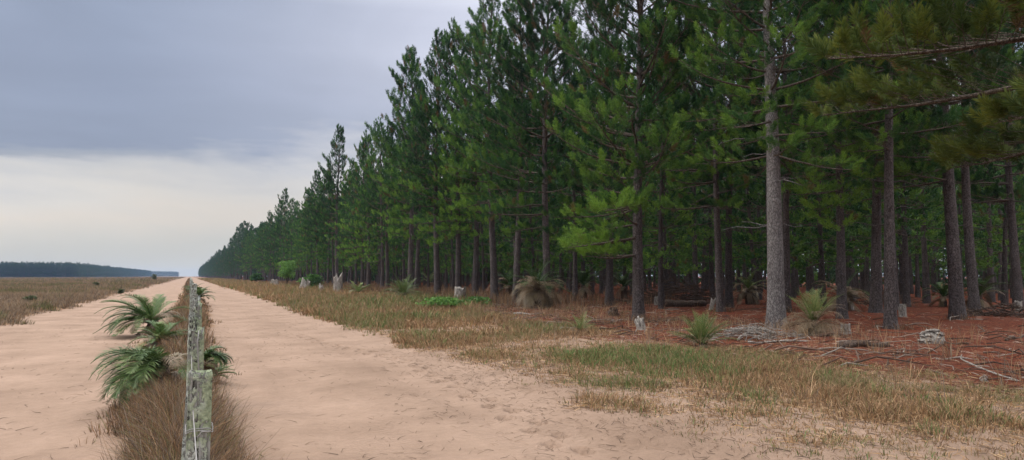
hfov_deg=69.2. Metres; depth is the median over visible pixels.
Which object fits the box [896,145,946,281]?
pine tree
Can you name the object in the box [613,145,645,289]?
pine tree
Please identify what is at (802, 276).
leafy shrub
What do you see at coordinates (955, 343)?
fallen log
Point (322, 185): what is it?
pine tree
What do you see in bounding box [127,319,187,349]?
palm
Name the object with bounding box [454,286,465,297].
tree stump
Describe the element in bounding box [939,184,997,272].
pine tree
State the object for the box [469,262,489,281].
leafy shrub
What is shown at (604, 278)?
pine tree
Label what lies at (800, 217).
pine tree
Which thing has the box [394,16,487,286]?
pine tree
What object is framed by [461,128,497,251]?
pine tree
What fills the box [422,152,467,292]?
pine tree
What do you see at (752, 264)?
pine tree
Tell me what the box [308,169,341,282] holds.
pine tree
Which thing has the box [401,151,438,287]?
pine tree
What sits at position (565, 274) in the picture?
leafy shrub
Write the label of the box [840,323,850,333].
tree stump
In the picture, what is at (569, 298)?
dry undergrowth
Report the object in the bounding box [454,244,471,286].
pine tree
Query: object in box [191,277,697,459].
sand road
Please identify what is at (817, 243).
pine tree
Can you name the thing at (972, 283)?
pine tree
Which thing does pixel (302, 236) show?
pine tree
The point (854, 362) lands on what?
fallen twigs
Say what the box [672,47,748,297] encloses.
pine tree
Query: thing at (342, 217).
pine tree
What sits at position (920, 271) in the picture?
leafy shrub
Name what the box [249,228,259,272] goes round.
pine tree
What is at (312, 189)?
pine tree
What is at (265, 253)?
pine tree
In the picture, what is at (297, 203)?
pine tree
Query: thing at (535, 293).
palm
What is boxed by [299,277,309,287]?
tree stump
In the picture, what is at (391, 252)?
pine tree
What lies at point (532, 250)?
pine tree
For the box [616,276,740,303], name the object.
brush pile
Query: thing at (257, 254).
pine tree
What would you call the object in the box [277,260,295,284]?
young tree
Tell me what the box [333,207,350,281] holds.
pine tree
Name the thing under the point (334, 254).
pine tree
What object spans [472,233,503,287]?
pine tree
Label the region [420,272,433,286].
palm
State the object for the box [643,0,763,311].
pine tree
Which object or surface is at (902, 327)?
trunk foot grass
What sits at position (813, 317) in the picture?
palm
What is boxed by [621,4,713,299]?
pine tree
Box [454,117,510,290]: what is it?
pine tree
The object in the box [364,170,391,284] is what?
pine tree
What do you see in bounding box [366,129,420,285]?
pine tree
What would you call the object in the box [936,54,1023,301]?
pine tree
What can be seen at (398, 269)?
pine tree
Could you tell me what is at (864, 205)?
pine tree
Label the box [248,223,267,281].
pine tree
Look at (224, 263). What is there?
pine plantation
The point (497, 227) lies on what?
pine tree
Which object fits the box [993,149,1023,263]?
pine tree
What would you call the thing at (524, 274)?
pine tree
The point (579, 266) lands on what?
pine tree
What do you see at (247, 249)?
pine tree
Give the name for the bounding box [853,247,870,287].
pine tree
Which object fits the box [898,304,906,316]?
tree stump
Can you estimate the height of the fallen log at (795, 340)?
0.142 m
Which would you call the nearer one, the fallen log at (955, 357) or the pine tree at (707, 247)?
the fallen log at (955, 357)
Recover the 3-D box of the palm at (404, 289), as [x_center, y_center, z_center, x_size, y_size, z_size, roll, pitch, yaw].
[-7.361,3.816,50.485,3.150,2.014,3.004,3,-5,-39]
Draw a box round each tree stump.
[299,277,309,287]
[333,272,342,291]
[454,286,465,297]
[634,315,645,329]
[654,296,657,304]
[709,297,715,309]
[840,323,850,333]
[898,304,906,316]
[1014,300,1021,311]
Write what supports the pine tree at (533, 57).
on the ground at (676, 443)
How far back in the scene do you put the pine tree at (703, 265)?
61.57 m
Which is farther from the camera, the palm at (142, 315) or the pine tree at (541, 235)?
the pine tree at (541, 235)
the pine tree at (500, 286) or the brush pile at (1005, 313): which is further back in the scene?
the pine tree at (500, 286)
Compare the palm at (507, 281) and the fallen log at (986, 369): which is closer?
the fallen log at (986, 369)
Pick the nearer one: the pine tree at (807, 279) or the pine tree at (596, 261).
the pine tree at (596, 261)
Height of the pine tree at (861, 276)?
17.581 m
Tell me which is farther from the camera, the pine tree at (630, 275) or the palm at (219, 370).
the pine tree at (630, 275)
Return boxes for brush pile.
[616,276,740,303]
[849,290,931,304]
[966,301,1023,317]
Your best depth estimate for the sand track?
12.79 m
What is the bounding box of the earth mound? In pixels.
[608,307,618,315]
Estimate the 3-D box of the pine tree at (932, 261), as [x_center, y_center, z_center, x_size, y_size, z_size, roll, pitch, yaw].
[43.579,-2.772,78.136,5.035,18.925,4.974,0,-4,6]
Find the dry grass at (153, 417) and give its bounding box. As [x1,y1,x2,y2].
[8,278,336,459]
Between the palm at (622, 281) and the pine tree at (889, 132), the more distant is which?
the palm at (622, 281)
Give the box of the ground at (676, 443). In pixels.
[0,276,1023,459]
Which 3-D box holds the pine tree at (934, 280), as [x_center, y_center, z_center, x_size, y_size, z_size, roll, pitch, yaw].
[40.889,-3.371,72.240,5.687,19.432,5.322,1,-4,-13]
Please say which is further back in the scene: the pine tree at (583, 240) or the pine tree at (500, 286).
the pine tree at (500, 286)
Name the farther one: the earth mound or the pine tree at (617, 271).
the pine tree at (617, 271)
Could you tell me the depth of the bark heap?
17.13 m
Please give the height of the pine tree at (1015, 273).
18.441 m
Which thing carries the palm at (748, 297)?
on the ground at (676, 443)
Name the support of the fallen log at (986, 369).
on the ground at (676, 443)
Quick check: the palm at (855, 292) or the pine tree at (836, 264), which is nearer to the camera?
the palm at (855, 292)
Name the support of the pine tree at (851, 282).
on the ground at (676, 443)
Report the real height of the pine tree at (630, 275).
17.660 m
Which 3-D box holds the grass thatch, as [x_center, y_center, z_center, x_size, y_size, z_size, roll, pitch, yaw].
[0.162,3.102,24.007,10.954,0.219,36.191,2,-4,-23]
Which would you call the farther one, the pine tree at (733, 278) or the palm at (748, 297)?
the pine tree at (733, 278)
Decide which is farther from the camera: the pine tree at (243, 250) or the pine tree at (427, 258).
the pine tree at (243, 250)
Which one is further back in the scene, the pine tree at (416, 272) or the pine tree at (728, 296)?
the pine tree at (416, 272)
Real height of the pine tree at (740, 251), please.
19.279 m
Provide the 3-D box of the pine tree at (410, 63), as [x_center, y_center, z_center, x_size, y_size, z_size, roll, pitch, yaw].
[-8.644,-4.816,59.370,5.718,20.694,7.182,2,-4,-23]
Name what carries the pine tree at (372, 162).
on the ground at (676, 443)
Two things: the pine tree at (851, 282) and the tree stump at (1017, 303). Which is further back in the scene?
the pine tree at (851, 282)
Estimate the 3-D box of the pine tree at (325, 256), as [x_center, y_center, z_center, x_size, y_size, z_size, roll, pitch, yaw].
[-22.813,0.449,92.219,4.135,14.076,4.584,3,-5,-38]
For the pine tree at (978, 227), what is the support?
on the ground at (676, 443)
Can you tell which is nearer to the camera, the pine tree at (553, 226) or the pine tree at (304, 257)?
the pine tree at (553, 226)
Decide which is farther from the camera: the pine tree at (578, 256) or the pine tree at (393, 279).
the pine tree at (393, 279)
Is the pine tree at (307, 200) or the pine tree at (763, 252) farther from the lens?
the pine tree at (307, 200)
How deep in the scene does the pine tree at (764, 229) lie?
66.72 m
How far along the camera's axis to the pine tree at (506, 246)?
53.60 m
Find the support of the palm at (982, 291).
on the ground at (676, 443)
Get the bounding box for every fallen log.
[665,299,706,306]
[748,338,809,343]
[837,340,889,347]
[936,356,983,359]
[944,341,968,344]
[960,354,1017,380]
[1004,335,1023,340]
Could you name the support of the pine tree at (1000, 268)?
on the ground at (676, 443)
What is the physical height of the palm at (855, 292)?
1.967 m
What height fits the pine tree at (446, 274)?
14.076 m
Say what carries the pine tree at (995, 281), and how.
on the ground at (676, 443)
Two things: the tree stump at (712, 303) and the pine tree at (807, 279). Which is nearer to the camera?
the tree stump at (712, 303)
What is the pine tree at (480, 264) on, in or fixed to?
on the ground at (676, 443)
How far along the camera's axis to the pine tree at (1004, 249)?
38.49 m
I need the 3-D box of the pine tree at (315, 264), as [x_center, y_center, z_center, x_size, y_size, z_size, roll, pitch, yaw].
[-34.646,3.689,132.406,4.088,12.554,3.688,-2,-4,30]
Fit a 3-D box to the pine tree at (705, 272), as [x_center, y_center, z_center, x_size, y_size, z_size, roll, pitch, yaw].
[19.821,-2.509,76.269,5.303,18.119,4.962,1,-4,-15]
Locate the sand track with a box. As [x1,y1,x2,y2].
[0,277,188,459]
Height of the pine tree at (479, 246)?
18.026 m
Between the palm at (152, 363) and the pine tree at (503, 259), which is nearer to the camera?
the palm at (152, 363)
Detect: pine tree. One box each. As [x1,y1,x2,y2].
[235,228,249,279]
[242,230,252,276]
[242,230,254,276]
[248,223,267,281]
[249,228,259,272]
[251,227,264,281]
[252,222,268,280]
[254,210,278,281]
[259,217,275,281]
[262,221,278,278]
[264,200,288,281]
[267,187,292,280]
[275,198,299,280]
[282,210,300,280]
[285,201,299,279]
[286,211,301,277]
[288,209,306,279]
[289,188,315,277]
[290,211,313,273]
[295,169,323,278]
[297,190,319,273]
[300,225,313,271]
[302,123,350,277]
[303,224,316,280]
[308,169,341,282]
[309,242,326,277]
[310,178,343,283]
[310,213,322,280]
[310,233,331,280]
[320,205,339,275]
[324,157,374,284]
[324,210,349,282]
[332,129,385,285]
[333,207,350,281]
[334,144,376,285]
[338,167,357,282]
[339,187,358,282]
[340,116,406,287]
[349,183,378,282]
[353,179,372,282]
[354,124,402,288]
[358,165,377,282]
[364,45,438,289]
[364,151,395,281]
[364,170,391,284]
[364,197,384,282]
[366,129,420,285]
[373,148,407,283]
[381,28,459,294]
[381,82,438,287]
[384,143,425,289]
[384,222,401,284]
[384,248,399,273]
[390,238,405,282]
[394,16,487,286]
[394,224,430,276]
[399,214,426,274]
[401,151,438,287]
[409,181,441,287]
[415,145,466,289]
[415,198,438,286]
[420,178,452,265]
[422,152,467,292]
[426,24,508,295]
[431,174,450,286]
[432,0,532,300]
[433,148,473,288]
[441,133,472,253]
[441,208,480,286]
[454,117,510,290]
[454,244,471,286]
[461,0,552,302]
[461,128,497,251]
[461,139,501,287]
[462,245,470,285]
[465,0,595,307]
[470,124,524,290]
[471,188,489,286]
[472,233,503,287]
[479,189,506,252]
[483,40,542,268]
[485,199,512,279]
[489,227,509,287]
[492,94,548,292]
[495,80,564,281]
[497,181,530,286]
[501,145,531,252]
[509,121,557,274]
[509,178,539,287]
[521,157,542,288]
[522,84,577,290]
[528,133,572,289]
[530,0,720,320]
[530,19,603,300]
[532,0,656,305]
[539,125,580,293]
[548,40,619,286]
[550,136,588,291]
[555,165,580,288]
[557,113,605,294]
[570,47,656,270]
[584,116,621,292]
[585,185,623,290]
[598,75,651,288]
[599,102,657,294]
[608,0,712,308]
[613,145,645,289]
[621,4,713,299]
[626,170,658,290]
[628,156,672,290]
[633,74,690,295]
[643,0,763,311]
[645,40,725,298]
[645,240,657,287]
[647,155,687,288]
[649,104,704,295]
[650,154,700,287]
[667,0,898,328]
[668,1,764,307]
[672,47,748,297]
[674,114,734,293]
[686,143,722,289]
[696,181,724,249]
[697,35,798,302]
[703,0,829,312]
[705,0,831,260]
[712,130,765,294]
[712,191,750,290]
[713,131,736,288]
[721,143,762,291]
[722,49,791,299]
[723,144,781,279]
[736,209,765,291]
[750,176,795,266]
[754,0,913,318]
[761,216,766,289]
[763,67,826,295]
[764,73,823,297]
[779,9,870,306]
[782,0,979,329]
[782,67,834,294]
[783,0,957,312]
[789,21,861,296]
[789,180,832,292]
[795,76,870,298]
[796,0,1023,169]
[800,197,836,265]
[812,75,883,299]
[817,193,870,264]
[821,138,882,290]
[824,147,852,285]
[825,12,944,309]
[843,0,1023,319]
[844,61,935,306]
[846,23,961,297]
[849,155,896,295]
[852,234,883,289]
[853,189,883,292]
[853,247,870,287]
[881,154,932,293]
[881,214,911,286]
[882,155,931,293]
[883,6,1023,313]
[894,113,977,302]
[895,142,944,297]
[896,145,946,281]
[908,127,961,291]
[910,0,1023,308]
[911,192,944,289]
[925,78,995,275]
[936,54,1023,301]
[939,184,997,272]
[954,28,1023,305]
[955,97,994,277]
[956,168,995,267]
[957,167,1008,292]
[962,227,997,288]
[971,93,1023,300]
[971,98,1023,297]
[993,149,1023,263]
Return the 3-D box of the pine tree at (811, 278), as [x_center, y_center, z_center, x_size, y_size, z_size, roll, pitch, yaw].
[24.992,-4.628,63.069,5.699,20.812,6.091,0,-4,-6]
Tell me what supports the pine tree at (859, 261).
on the ground at (676, 443)
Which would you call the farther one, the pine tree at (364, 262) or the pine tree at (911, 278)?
the pine tree at (364, 262)
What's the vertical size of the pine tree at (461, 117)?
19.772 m
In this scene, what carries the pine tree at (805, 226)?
on the ground at (676, 443)
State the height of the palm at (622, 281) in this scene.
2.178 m
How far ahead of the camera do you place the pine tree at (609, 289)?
39.91 m
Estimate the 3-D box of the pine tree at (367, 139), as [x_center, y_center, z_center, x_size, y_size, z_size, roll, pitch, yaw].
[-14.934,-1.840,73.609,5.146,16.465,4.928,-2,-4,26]
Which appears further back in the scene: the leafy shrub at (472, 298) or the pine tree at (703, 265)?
the pine tree at (703, 265)
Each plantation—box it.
[0,261,178,276]
[198,186,1023,288]
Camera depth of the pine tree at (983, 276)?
81.58 m
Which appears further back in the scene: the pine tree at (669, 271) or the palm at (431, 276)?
the palm at (431, 276)
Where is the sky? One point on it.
(135, 134)
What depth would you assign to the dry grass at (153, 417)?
6.88 m
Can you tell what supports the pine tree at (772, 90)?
on the ground at (676, 443)
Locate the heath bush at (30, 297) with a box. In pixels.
[22,295,37,300]
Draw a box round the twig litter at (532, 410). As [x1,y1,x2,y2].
[0,301,1009,459]
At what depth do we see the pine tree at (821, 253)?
38.19 m
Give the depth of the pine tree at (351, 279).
104.08 m
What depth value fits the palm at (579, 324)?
21.29 m
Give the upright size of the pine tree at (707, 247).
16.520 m
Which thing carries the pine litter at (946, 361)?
on the ground at (676, 443)
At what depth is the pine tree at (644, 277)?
69.81 m
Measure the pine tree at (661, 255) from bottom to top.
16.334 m
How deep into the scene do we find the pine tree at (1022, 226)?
51.24 m
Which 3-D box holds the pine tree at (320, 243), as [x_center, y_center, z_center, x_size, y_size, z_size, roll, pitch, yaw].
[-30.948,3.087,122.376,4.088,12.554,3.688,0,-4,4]
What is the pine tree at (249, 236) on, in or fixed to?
on the ground at (676, 443)
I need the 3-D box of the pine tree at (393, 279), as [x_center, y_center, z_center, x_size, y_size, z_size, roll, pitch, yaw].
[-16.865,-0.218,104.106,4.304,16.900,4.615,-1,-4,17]
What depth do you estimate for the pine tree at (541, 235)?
70.08 m
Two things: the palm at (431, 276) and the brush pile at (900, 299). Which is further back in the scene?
the palm at (431, 276)
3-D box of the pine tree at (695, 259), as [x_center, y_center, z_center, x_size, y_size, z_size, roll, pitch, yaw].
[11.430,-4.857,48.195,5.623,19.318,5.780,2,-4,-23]
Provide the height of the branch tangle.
0.428 m
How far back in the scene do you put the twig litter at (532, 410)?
8.99 m
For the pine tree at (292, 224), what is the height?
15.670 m
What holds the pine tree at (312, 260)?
on the ground at (676, 443)
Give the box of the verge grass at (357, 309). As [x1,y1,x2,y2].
[198,277,1023,459]
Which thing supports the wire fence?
on the ground at (676, 443)
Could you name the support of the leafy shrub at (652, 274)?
on the ground at (676, 443)
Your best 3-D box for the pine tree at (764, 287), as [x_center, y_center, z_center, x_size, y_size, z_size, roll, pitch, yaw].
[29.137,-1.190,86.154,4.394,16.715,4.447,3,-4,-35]
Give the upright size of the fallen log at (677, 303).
0.472 m
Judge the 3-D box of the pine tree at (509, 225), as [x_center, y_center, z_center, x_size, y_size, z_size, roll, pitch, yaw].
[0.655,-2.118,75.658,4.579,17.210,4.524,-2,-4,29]
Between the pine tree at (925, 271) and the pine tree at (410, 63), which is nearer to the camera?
the pine tree at (925, 271)
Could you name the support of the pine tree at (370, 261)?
on the ground at (676, 443)
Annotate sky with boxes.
[0,0,1023,275]
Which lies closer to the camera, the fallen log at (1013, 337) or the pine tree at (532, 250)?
the fallen log at (1013, 337)
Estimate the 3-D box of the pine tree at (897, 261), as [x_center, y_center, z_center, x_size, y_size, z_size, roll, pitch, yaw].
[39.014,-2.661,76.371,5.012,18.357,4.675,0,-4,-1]
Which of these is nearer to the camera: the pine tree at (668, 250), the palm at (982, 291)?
the palm at (982, 291)
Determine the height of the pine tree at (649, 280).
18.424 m
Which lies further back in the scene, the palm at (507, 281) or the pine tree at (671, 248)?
the pine tree at (671, 248)
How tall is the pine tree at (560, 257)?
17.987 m
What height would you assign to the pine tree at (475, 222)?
18.778 m
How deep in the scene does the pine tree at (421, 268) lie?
107.06 m
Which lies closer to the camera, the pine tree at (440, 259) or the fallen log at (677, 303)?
the fallen log at (677, 303)
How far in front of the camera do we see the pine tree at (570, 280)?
72.67 m
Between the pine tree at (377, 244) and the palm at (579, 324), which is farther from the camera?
the pine tree at (377, 244)
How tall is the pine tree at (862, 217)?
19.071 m
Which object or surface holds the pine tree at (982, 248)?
on the ground at (676, 443)
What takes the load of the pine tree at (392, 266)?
on the ground at (676, 443)
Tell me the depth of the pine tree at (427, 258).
72.42 m
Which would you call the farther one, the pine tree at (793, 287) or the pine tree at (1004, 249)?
the pine tree at (793, 287)
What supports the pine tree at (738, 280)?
on the ground at (676, 443)
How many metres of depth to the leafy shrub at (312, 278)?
89.26 m
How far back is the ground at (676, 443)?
9.88 m
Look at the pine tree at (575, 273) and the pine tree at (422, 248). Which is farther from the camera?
the pine tree at (422, 248)
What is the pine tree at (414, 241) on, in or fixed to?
on the ground at (676, 443)
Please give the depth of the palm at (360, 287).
63.56 m
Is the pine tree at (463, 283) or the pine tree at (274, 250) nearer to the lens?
the pine tree at (463, 283)
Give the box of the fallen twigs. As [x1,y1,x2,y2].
[477,293,1023,383]
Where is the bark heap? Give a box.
[918,329,944,343]
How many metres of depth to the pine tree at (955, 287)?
25.74 m
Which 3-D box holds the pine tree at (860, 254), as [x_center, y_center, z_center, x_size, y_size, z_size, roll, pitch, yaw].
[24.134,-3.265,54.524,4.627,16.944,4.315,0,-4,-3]
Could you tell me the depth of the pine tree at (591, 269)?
61.36 m
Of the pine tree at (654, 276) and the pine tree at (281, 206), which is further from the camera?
the pine tree at (281, 206)
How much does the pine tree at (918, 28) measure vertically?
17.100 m
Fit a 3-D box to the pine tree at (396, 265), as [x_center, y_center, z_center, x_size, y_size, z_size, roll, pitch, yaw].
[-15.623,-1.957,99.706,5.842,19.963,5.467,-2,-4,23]
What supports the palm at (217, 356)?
on the ground at (676, 443)
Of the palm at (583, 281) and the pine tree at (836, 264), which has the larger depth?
the pine tree at (836, 264)
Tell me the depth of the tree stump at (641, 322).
22.00 m
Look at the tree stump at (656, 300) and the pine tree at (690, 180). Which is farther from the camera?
the tree stump at (656, 300)
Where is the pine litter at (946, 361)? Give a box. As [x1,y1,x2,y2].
[478,295,1023,395]
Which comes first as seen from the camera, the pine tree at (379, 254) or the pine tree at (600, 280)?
the pine tree at (600, 280)
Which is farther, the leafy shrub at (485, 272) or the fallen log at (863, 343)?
the leafy shrub at (485, 272)
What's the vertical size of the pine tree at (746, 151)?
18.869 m
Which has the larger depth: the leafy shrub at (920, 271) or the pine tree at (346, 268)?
the pine tree at (346, 268)
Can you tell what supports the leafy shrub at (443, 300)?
on the ground at (676, 443)
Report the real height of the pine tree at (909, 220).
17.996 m
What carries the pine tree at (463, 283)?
on the ground at (676, 443)
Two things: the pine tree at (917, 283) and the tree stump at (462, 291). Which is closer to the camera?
the tree stump at (462, 291)
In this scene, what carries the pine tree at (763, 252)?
on the ground at (676, 443)
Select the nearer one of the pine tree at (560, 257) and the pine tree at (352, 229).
the pine tree at (560, 257)
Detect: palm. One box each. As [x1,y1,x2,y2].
[89,343,217,402]
[93,293,202,336]
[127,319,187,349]
[183,286,214,302]
[183,345,233,378]
[206,357,236,381]
[344,279,369,292]
[379,271,422,295]
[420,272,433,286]
[487,269,526,295]
[503,257,571,308]
[559,264,603,297]
[563,312,593,331]
[601,269,645,298]
[667,309,738,347]
[732,270,766,304]
[777,286,848,337]
[812,269,869,311]
[920,282,965,306]
[945,272,1010,308]
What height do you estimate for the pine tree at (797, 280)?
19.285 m
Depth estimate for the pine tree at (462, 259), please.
88.80 m
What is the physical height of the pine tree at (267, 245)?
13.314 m
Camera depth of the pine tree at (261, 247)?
177.90 m
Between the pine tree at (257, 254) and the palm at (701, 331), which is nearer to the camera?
the palm at (701, 331)
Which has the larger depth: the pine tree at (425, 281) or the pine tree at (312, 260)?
the pine tree at (312, 260)
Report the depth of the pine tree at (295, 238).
123.72 m
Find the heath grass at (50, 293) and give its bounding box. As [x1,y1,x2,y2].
[0,277,183,325]
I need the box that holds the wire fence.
[181,277,212,459]
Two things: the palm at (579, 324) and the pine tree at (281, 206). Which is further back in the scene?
the pine tree at (281, 206)
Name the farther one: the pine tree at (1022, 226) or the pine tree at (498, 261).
the pine tree at (498, 261)
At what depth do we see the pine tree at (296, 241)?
154.40 m
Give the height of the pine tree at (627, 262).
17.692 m
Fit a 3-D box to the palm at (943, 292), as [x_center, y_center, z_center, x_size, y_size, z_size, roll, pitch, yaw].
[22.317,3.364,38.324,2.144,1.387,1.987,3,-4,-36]
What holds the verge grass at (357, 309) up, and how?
on the ground at (676, 443)
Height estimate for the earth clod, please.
0.118 m
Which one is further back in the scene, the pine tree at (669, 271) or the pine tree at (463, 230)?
the pine tree at (463, 230)
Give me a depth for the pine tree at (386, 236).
69.85 m
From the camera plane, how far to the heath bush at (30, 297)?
41.56 m
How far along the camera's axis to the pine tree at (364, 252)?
95.65 m
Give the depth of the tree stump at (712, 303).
34.24 m
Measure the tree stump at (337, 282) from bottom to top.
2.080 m
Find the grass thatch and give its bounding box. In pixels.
[287,307,1023,459]
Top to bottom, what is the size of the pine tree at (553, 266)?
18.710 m
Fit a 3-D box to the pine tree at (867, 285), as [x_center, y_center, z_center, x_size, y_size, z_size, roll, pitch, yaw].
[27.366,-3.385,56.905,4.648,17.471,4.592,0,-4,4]
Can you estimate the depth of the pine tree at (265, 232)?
162.38 m
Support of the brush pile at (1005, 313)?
on the ground at (676, 443)
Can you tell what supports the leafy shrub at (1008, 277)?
on the ground at (676, 443)
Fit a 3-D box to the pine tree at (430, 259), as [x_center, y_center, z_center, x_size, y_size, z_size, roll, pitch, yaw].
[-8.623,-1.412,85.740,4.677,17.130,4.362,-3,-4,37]
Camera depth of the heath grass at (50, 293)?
65.35 m
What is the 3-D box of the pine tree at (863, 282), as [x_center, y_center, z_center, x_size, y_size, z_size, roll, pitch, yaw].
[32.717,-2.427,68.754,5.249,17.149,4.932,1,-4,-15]
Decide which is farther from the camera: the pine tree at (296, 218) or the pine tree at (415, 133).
the pine tree at (296, 218)
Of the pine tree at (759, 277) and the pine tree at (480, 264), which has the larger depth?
the pine tree at (480, 264)
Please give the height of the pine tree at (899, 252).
20.531 m
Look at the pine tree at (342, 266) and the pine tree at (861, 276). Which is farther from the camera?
the pine tree at (342, 266)
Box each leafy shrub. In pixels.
[249,273,263,281]
[296,273,324,286]
[415,296,472,306]
[464,295,490,303]
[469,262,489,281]
[558,262,595,286]
[647,268,676,280]
[790,261,817,283]
[911,258,940,287]
[985,270,1023,289]
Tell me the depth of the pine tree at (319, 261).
126.45 m
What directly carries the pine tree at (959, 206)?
on the ground at (676, 443)
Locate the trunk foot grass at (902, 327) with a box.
[507,295,1023,329]
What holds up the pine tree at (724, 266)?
on the ground at (676, 443)
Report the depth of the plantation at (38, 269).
901.55 m
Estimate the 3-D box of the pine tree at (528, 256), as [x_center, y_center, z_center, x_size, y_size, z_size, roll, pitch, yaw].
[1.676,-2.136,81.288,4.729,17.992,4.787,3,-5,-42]
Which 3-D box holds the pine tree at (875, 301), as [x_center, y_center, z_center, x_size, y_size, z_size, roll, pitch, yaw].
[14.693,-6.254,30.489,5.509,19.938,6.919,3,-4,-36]
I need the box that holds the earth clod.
[979,375,987,381]
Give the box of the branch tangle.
[706,323,810,341]
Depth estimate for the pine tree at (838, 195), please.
26.75 m
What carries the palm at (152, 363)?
on the ground at (676, 443)
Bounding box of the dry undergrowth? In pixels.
[269,280,1023,401]
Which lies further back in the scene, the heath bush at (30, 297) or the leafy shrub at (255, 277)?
the leafy shrub at (255, 277)
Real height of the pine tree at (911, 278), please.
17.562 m
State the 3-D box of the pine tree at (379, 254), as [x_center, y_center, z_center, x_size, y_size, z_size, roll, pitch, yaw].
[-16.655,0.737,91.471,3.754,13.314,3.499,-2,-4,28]
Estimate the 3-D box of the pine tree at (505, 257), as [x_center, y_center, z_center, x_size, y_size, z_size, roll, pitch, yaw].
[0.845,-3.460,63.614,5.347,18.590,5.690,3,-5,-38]
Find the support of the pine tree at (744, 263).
on the ground at (676, 443)
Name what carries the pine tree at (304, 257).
on the ground at (676, 443)
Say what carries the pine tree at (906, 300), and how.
on the ground at (676, 443)
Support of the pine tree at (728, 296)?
on the ground at (676, 443)
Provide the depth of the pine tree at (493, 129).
40.28 m
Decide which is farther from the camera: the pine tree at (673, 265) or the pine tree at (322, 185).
the pine tree at (322, 185)
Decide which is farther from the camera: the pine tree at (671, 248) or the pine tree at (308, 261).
the pine tree at (308, 261)
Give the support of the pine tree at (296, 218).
on the ground at (676, 443)
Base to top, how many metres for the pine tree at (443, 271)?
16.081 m
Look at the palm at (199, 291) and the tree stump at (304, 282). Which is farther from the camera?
the tree stump at (304, 282)
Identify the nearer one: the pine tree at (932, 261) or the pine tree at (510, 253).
the pine tree at (932, 261)

